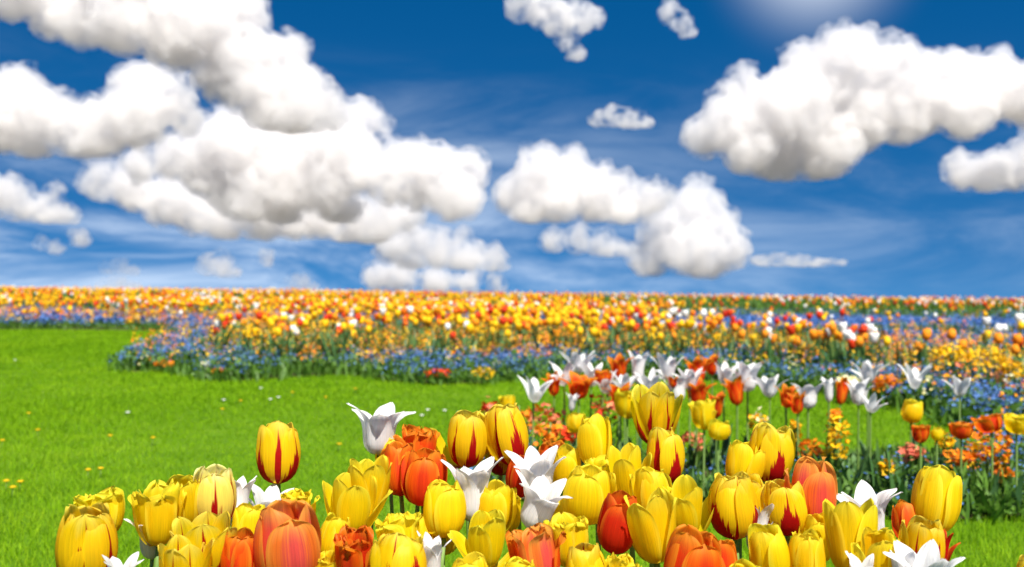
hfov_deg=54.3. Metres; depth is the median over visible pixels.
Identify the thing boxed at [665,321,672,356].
red tulip
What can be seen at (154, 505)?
yellow tulip
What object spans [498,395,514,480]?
yellow tulip
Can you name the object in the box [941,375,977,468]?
white tulip
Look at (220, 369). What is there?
cushion flower
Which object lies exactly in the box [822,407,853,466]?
wallflower
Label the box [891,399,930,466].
yellow tulip
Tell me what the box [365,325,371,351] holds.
yellow tulip
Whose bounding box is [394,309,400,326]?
yellow tulip
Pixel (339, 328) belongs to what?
red tulip
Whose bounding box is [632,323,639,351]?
red tulip
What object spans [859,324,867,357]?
red tulip
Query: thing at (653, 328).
yellow tulip
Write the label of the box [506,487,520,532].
yellow tulip
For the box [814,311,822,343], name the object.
red tulip
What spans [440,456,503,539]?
white tulip
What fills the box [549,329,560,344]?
orange tulip
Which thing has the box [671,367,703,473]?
white tulip
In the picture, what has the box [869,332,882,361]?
white tulip
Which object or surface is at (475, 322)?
orange tulip
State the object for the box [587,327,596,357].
yellow tulip
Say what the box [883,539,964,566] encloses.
white tulip
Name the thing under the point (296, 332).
white tulip
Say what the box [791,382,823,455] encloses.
white tulip
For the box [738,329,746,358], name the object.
orange tulip
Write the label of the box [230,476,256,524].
white tulip
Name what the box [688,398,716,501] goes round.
yellow tulip
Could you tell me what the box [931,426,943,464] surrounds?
yellow tulip
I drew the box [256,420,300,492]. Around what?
striped tulip
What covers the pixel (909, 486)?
forget me nots
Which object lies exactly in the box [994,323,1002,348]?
white tulip
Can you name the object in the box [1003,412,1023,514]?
yellow tulip
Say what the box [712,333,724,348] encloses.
yellow tulip
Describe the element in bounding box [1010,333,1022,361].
orange tulip
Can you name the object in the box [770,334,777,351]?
orange tulip
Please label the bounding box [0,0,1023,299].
sky
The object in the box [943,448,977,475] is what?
wallflower
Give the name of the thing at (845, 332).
white tulip
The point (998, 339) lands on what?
orange tulip
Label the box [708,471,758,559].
striped tulip
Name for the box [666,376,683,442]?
orange tulip
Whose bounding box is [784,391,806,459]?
orange tulip
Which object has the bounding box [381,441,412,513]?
orange tulip
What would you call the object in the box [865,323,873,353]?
white tulip
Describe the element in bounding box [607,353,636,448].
orange tulip
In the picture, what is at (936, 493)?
yellow tulip
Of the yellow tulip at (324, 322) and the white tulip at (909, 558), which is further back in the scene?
the yellow tulip at (324, 322)
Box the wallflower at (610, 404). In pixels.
[588,394,631,449]
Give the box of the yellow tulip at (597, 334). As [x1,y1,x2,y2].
[594,328,601,351]
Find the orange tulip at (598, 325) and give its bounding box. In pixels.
[595,322,601,351]
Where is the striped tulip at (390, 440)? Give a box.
[375,435,401,513]
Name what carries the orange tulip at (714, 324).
on the flower bed ground at (396, 378)
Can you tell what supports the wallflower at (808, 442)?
on the flower bed ground at (970, 516)
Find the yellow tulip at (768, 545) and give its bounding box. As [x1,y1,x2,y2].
[748,523,790,566]
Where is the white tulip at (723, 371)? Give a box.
[715,361,736,464]
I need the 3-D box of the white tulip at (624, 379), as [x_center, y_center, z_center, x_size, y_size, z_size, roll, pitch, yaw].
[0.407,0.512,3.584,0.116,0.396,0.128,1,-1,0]
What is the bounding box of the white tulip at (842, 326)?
[838,321,846,331]
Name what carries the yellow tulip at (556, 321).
on the flower bed ground at (396, 378)
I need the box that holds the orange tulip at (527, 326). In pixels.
[521,322,529,348]
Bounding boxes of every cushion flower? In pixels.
[126,355,166,369]
[153,358,173,371]
[211,364,230,376]
[373,355,396,365]
[424,368,451,383]
[470,366,496,384]
[837,375,859,402]
[869,374,902,402]
[932,343,973,381]
[967,347,1023,383]
[996,361,1023,384]
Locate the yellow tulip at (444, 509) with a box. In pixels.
[423,479,465,566]
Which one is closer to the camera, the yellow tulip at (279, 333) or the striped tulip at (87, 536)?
the striped tulip at (87, 536)
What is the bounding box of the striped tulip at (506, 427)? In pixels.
[484,403,528,531]
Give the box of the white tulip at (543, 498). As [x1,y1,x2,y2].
[515,469,572,528]
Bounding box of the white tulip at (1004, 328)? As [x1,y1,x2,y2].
[1002,324,1007,353]
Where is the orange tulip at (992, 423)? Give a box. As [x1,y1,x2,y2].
[970,413,1004,500]
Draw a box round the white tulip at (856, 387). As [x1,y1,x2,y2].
[845,377,874,475]
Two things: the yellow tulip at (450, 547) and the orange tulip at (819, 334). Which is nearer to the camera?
the yellow tulip at (450, 547)
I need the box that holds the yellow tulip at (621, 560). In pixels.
[605,552,641,566]
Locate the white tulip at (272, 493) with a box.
[249,483,293,506]
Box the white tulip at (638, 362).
[618,350,650,448]
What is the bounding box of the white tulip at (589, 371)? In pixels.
[578,362,602,416]
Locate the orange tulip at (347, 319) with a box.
[345,317,351,323]
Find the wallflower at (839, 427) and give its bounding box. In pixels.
[812,414,851,481]
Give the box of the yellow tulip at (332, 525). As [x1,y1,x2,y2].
[320,512,350,552]
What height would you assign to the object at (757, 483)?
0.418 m
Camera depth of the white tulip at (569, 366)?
3.70 m
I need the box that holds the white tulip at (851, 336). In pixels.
[848,333,855,356]
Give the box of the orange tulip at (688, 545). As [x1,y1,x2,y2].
[663,524,721,566]
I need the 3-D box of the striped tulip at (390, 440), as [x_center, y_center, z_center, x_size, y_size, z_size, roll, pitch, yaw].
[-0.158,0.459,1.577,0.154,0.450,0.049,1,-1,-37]
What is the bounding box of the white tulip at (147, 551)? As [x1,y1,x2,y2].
[124,518,155,566]
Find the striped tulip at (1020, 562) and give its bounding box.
[1016,555,1023,566]
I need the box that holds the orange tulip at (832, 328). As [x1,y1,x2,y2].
[829,323,838,364]
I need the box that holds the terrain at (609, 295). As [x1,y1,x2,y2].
[1,289,1021,300]
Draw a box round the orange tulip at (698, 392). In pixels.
[685,377,716,473]
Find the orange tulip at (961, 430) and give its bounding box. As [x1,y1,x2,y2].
[948,421,973,497]
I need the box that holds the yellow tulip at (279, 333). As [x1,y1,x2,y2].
[274,327,281,351]
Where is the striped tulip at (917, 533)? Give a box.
[898,515,944,558]
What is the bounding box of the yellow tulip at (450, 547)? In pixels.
[430,531,459,566]
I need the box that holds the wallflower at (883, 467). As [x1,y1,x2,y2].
[864,457,912,510]
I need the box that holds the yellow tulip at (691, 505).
[663,474,713,531]
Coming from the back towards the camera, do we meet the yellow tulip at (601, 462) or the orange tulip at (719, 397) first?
the orange tulip at (719, 397)
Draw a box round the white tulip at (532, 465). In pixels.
[504,445,566,494]
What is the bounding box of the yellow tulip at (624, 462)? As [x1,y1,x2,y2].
[608,442,651,563]
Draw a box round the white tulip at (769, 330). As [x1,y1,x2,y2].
[765,327,774,351]
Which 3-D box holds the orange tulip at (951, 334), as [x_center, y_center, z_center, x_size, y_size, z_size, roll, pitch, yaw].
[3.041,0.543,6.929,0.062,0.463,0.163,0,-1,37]
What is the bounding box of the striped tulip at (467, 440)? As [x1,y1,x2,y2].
[430,410,487,535]
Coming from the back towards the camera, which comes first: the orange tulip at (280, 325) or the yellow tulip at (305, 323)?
the yellow tulip at (305, 323)
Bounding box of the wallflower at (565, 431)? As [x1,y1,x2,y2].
[550,423,584,465]
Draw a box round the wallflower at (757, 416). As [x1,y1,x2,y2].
[742,407,768,441]
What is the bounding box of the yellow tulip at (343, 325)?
[340,322,346,334]
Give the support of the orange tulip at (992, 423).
on the flower bed ground at (970, 516)
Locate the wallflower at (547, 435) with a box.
[533,419,558,446]
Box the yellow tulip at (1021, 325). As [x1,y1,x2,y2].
[1018,321,1023,335]
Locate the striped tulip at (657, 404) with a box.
[631,381,683,566]
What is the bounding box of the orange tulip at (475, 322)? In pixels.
[466,317,478,343]
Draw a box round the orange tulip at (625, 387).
[602,382,634,450]
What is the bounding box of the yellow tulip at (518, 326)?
[513,321,522,347]
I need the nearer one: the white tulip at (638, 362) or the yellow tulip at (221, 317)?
the white tulip at (638, 362)
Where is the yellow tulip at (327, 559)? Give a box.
[317,550,336,566]
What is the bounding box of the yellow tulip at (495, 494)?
[479,479,516,530]
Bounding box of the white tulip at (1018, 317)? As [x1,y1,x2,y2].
[1015,313,1022,333]
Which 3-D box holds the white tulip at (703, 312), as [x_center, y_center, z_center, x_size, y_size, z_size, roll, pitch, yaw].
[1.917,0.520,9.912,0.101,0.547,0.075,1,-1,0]
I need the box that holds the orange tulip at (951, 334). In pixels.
[944,329,956,373]
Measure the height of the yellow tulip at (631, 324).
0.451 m
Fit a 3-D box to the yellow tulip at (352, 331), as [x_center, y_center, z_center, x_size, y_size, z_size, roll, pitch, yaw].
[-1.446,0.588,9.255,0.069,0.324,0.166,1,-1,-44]
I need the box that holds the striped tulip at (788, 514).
[760,479,809,545]
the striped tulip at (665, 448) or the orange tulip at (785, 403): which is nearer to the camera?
the striped tulip at (665, 448)
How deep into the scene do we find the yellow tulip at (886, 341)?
7.59 m
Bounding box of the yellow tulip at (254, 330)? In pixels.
[251,328,257,348]
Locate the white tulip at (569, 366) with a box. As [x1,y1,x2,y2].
[548,358,579,437]
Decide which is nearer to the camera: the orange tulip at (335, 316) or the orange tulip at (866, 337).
the orange tulip at (866, 337)
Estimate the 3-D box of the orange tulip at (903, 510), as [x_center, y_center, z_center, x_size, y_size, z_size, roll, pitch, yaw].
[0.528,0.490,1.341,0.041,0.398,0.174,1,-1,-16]
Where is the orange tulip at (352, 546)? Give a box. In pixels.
[333,523,373,566]
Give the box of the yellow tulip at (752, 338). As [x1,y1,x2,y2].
[749,334,756,359]
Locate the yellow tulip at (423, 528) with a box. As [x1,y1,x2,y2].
[413,513,433,538]
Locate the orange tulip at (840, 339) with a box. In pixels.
[837,332,842,354]
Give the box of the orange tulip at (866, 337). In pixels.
[860,333,867,343]
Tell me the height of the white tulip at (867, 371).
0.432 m
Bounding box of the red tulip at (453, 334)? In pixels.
[444,331,455,351]
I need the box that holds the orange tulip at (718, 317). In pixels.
[715,313,721,326]
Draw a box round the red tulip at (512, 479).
[505,455,524,529]
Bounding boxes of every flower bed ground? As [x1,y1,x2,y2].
[1,294,1023,440]
[483,453,1019,517]
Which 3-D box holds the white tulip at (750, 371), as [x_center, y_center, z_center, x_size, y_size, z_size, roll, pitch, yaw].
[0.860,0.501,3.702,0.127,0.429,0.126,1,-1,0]
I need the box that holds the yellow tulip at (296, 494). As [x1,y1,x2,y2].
[280,488,319,512]
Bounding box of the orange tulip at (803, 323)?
[798,319,806,337]
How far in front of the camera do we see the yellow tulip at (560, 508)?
1.35 m
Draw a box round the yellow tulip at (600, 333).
[594,331,601,348]
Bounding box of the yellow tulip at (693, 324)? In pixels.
[685,319,695,345]
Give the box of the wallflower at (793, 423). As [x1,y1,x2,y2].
[789,418,803,466]
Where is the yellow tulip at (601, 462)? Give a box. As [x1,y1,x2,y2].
[584,454,609,550]
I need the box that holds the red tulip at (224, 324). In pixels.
[222,321,227,330]
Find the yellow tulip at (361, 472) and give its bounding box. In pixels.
[347,454,391,509]
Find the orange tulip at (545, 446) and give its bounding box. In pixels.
[538,438,564,455]
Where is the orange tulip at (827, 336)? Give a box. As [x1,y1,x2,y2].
[823,331,831,342]
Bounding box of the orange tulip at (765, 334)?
[753,329,769,365]
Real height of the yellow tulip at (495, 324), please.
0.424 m
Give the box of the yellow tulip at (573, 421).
[566,412,585,447]
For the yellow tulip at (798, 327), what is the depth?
8.98 m
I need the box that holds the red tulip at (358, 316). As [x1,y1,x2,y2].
[355,313,360,320]
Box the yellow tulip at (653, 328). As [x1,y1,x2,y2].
[650,326,661,351]
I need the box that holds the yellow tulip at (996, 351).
[988,346,1001,376]
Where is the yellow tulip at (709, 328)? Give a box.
[706,325,711,333]
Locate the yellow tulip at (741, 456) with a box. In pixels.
[725,440,765,558]
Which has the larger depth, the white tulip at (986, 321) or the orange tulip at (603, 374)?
the white tulip at (986, 321)
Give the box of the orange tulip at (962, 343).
[958,339,966,376]
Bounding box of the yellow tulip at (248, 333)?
[241,329,256,347]
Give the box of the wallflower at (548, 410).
[524,402,566,450]
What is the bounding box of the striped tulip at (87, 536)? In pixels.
[55,502,117,566]
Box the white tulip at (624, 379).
[610,371,642,445]
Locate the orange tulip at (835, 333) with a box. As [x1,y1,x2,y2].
[825,329,836,362]
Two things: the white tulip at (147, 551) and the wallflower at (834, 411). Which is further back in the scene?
the wallflower at (834, 411)
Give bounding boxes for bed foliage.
[0,288,1023,443]
[469,439,1023,525]
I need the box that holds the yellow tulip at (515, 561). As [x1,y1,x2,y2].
[502,556,534,566]
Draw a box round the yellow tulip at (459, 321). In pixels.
[456,317,462,342]
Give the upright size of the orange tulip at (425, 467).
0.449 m
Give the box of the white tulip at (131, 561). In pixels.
[102,552,143,566]
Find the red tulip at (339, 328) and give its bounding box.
[336,326,342,352]
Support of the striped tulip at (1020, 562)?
on the flower bed ground
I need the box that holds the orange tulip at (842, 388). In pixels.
[834,377,848,467]
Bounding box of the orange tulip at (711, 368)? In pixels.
[688,354,718,465]
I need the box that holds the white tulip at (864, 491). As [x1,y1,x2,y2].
[836,479,902,529]
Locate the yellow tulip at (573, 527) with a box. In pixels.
[543,512,588,566]
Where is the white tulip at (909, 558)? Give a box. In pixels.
[889,550,914,566]
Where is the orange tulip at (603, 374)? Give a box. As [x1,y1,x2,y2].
[594,369,613,441]
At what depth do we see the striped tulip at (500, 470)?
1.53 m
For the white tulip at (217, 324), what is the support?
on the flower bed ground at (396, 378)
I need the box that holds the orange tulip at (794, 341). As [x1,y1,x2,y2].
[788,336,800,358]
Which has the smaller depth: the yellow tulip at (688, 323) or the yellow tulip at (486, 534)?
the yellow tulip at (486, 534)
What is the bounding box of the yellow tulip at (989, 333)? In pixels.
[983,330,991,339]
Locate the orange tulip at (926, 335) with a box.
[921,329,930,365]
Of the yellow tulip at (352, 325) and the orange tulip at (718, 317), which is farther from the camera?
the orange tulip at (718, 317)
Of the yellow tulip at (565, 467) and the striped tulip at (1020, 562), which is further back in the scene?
the yellow tulip at (565, 467)
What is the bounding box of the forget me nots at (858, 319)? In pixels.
[0,299,1023,420]
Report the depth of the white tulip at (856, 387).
3.49 m
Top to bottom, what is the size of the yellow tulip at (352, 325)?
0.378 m
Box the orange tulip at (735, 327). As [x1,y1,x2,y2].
[732,323,737,356]
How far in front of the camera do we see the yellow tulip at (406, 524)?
1.23 m
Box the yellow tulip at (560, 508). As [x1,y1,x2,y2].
[550,498,565,566]
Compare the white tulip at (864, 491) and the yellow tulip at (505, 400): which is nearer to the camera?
the white tulip at (864, 491)
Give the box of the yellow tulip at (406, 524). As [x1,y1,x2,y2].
[374,511,421,539]
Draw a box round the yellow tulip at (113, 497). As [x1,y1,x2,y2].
[73,485,124,530]
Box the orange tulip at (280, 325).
[277,324,283,338]
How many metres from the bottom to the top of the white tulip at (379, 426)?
0.500 m
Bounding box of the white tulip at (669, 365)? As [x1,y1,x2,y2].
[650,352,684,437]
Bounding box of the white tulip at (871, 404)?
[857,393,887,479]
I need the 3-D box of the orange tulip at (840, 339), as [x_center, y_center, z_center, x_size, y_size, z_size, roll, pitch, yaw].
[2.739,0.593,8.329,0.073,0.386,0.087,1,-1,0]
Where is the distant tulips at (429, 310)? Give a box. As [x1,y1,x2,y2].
[0,285,1023,331]
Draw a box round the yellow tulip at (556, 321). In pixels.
[551,317,560,347]
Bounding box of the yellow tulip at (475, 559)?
[452,551,487,566]
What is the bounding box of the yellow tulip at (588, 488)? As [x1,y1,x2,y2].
[563,464,616,524]
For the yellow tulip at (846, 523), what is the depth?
1.20 m
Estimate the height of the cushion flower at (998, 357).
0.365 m
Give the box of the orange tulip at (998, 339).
[993,332,1003,361]
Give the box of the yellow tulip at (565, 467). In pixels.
[552,443,580,490]
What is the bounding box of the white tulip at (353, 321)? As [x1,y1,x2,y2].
[349,319,356,328]
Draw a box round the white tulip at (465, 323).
[463,321,469,342]
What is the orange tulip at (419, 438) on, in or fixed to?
on the flower bed ground
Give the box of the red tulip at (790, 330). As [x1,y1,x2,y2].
[784,324,794,355]
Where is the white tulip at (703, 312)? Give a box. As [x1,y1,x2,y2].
[700,308,706,336]
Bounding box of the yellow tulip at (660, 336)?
[657,332,663,345]
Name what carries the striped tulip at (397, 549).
on the flower bed ground
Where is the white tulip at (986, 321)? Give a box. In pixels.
[982,317,990,348]
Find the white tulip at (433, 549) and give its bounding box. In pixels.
[417,531,450,566]
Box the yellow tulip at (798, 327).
[793,323,801,350]
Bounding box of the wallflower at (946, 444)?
[925,430,959,467]
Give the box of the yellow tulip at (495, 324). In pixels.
[492,320,498,347]
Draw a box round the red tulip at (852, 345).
[847,339,855,363]
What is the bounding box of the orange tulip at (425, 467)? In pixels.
[400,448,447,513]
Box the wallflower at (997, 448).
[965,419,1021,474]
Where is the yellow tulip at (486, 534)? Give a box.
[447,509,509,566]
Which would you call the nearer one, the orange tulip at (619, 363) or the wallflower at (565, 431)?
the wallflower at (565, 431)
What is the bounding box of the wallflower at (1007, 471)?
[987,461,1022,492]
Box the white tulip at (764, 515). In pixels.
[746,503,773,548]
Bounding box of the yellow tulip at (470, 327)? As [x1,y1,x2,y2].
[466,323,473,350]
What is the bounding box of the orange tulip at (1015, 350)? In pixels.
[1010,344,1020,365]
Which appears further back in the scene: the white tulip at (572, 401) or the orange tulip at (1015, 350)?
the orange tulip at (1015, 350)
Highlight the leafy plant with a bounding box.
[952,459,1023,516]
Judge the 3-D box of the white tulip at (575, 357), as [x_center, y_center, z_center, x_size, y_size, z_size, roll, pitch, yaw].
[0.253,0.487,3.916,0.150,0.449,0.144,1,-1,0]
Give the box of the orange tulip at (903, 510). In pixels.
[891,499,915,537]
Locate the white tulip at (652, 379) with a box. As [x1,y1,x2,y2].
[633,367,670,388]
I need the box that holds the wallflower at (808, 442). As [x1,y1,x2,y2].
[793,438,824,470]
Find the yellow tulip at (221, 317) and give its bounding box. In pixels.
[216,314,225,342]
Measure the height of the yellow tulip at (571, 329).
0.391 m
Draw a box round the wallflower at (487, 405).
[480,396,497,414]
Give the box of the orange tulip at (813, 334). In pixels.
[809,328,818,367]
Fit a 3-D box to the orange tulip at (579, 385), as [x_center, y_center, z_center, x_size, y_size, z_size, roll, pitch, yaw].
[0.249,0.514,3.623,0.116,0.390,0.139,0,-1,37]
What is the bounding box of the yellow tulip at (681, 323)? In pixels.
[678,319,684,337]
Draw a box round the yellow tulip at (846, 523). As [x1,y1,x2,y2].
[822,498,877,566]
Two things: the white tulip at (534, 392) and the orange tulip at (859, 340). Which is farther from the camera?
the orange tulip at (859, 340)
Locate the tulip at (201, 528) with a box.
[169,511,237,566]
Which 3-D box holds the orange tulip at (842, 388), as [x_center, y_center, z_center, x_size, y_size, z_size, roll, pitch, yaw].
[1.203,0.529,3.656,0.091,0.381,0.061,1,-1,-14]
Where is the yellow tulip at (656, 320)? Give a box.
[653,316,661,340]
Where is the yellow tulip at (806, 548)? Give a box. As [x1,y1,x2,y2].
[788,529,825,566]
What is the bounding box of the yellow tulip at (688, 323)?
[684,319,691,341]
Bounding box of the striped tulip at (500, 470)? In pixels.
[485,450,507,480]
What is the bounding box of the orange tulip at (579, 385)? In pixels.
[557,371,597,464]
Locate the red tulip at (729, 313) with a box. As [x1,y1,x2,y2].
[723,309,732,342]
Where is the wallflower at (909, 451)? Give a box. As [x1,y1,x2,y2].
[898,442,934,488]
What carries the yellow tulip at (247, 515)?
on the flower bed ground
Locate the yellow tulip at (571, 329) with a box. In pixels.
[564,325,574,352]
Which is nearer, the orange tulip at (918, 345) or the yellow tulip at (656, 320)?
the orange tulip at (918, 345)
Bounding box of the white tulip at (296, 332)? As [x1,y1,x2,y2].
[293,327,300,345]
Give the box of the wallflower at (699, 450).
[681,430,711,470]
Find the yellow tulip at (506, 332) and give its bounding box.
[504,329,512,347]
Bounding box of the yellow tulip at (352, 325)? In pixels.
[347,323,354,331]
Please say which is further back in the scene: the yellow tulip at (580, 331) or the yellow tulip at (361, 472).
the yellow tulip at (580, 331)
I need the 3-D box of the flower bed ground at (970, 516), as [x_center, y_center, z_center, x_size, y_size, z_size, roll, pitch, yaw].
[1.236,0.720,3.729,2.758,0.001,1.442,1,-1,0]
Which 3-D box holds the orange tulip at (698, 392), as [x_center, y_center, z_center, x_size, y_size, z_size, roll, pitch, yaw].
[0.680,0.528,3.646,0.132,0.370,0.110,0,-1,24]
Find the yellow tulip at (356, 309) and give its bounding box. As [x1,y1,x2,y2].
[353,306,360,330]
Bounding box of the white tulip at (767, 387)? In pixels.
[751,374,788,423]
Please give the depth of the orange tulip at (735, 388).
3.62 m
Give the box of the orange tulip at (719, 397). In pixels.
[704,389,726,475]
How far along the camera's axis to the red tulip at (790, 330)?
8.36 m
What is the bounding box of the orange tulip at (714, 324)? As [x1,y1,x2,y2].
[709,320,717,350]
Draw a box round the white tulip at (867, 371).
[850,360,889,457]
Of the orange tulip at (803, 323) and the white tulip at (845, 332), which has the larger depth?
the orange tulip at (803, 323)
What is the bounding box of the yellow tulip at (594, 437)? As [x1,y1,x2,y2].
[577,413,611,549]
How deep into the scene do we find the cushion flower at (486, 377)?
7.31 m
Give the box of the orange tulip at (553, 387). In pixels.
[541,370,562,438]
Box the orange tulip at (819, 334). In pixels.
[817,330,822,338]
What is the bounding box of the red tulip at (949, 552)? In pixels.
[943,529,960,560]
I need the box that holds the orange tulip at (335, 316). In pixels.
[332,312,337,336]
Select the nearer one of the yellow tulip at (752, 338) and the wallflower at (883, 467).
the wallflower at (883, 467)
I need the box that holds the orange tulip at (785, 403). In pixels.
[773,383,798,425]
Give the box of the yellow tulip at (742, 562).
[729,558,759,566]
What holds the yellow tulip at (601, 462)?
on the flower bed ground
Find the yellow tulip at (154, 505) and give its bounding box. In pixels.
[127,480,186,566]
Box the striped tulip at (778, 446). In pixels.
[749,422,795,481]
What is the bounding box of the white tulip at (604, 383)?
[594,370,618,444]
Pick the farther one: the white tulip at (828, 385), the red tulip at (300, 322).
the red tulip at (300, 322)
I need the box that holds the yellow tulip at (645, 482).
[629,466,671,566]
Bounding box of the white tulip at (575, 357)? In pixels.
[558,350,595,445]
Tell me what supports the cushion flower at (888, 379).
on the flower bed ground at (396, 378)
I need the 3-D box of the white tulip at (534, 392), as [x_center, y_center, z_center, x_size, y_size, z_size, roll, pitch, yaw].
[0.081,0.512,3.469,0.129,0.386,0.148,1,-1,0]
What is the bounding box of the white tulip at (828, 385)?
[820,377,837,460]
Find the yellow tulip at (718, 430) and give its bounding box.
[708,419,730,472]
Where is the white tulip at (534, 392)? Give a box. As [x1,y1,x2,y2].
[517,375,553,446]
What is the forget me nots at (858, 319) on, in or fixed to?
on the flower bed ground at (396, 378)
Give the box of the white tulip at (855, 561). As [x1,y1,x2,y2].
[845,551,873,566]
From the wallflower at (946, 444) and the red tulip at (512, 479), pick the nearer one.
the red tulip at (512, 479)
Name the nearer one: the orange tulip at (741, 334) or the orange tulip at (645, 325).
the orange tulip at (741, 334)
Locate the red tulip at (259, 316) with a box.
[256,312,262,327]
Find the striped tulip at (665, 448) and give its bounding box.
[646,427,684,482]
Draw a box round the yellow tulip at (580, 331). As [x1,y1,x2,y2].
[577,326,585,350]
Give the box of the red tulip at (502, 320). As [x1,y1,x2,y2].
[499,316,506,352]
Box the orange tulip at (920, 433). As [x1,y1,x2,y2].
[912,424,930,469]
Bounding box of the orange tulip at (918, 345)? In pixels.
[905,342,922,361]
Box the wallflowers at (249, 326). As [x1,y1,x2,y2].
[0,296,1023,411]
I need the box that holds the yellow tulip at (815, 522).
[798,512,830,560]
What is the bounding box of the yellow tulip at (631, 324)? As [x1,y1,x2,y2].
[628,319,638,352]
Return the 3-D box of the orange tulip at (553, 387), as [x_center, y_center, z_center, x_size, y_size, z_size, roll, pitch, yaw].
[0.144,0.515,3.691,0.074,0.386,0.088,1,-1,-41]
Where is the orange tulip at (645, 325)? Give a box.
[643,322,648,330]
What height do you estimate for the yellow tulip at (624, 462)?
0.458 m
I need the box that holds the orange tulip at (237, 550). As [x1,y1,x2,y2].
[220,527,255,566]
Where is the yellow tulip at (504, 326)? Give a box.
[499,322,508,352]
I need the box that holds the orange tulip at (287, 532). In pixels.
[253,498,320,566]
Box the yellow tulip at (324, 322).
[321,319,328,328]
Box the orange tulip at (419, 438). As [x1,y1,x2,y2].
[393,424,440,512]
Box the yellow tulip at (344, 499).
[322,472,392,528]
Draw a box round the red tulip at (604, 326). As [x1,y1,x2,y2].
[601,323,607,331]
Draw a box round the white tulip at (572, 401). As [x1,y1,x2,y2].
[566,393,579,445]
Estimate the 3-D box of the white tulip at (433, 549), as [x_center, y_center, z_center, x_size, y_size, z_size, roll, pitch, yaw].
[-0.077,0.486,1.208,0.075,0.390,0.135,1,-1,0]
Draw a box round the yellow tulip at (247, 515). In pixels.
[231,503,265,533]
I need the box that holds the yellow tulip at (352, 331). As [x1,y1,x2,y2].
[351,329,359,352]
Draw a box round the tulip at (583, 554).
[566,542,606,566]
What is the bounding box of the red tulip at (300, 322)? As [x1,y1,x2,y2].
[297,318,302,328]
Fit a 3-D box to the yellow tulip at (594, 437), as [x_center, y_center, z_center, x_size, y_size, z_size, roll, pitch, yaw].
[0.143,0.442,1.492,0.056,0.490,0.127,1,-1,-33]
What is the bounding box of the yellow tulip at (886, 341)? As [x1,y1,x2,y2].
[870,336,890,365]
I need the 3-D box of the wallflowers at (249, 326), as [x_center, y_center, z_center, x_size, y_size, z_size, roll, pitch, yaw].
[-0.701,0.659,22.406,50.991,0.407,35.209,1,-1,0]
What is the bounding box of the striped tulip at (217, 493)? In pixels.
[193,464,236,517]
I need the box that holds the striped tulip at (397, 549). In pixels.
[368,532,426,566]
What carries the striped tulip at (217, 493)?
on the flower bed ground
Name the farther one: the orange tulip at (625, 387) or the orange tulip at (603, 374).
the orange tulip at (603, 374)
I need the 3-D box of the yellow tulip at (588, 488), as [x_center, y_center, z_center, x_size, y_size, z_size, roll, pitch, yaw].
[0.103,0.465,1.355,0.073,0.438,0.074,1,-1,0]
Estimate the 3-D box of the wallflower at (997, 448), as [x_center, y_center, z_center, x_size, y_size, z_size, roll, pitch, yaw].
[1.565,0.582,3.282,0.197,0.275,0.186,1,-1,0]
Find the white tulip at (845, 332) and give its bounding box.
[842,329,851,357]
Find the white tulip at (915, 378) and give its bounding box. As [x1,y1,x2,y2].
[897,363,932,458]
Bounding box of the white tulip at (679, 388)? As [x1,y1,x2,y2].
[659,374,690,443]
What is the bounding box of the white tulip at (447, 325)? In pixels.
[445,323,450,334]
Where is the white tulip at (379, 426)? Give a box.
[346,402,415,529]
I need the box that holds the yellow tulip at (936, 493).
[911,464,962,531]
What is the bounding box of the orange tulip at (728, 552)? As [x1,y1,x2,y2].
[713,539,737,566]
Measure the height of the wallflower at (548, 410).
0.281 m
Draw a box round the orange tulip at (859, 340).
[851,335,863,364]
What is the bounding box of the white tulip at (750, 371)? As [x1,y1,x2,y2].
[728,361,761,442]
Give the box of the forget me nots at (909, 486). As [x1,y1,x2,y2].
[469,417,1023,504]
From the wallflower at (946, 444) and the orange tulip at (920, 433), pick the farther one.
the wallflower at (946, 444)
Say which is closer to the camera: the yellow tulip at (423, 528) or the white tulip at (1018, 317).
the yellow tulip at (423, 528)
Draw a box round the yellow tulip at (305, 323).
[303,318,308,335]
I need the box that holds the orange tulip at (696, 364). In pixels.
[684,356,714,465]
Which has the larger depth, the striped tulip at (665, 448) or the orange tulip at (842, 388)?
the orange tulip at (842, 388)
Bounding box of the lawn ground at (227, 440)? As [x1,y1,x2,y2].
[0,329,1023,566]
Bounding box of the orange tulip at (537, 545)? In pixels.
[505,522,566,566]
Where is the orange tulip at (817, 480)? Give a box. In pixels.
[784,456,837,513]
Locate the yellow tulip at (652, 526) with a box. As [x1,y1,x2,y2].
[624,487,677,566]
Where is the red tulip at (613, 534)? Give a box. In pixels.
[597,490,636,555]
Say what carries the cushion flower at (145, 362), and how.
on the flower bed ground at (396, 378)
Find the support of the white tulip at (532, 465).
on the flower bed ground
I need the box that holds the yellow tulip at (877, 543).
[851,527,899,566]
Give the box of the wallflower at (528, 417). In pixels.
[518,405,536,445]
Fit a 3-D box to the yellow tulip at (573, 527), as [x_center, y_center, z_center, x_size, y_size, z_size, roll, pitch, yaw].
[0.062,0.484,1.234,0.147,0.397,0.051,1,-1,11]
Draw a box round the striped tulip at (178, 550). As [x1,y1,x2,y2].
[158,534,214,566]
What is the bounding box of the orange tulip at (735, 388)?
[720,376,749,439]
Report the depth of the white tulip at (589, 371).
3.87 m
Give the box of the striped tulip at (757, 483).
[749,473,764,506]
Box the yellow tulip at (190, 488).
[163,474,199,521]
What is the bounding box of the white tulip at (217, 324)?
[215,320,223,340]
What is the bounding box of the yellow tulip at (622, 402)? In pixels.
[614,387,631,443]

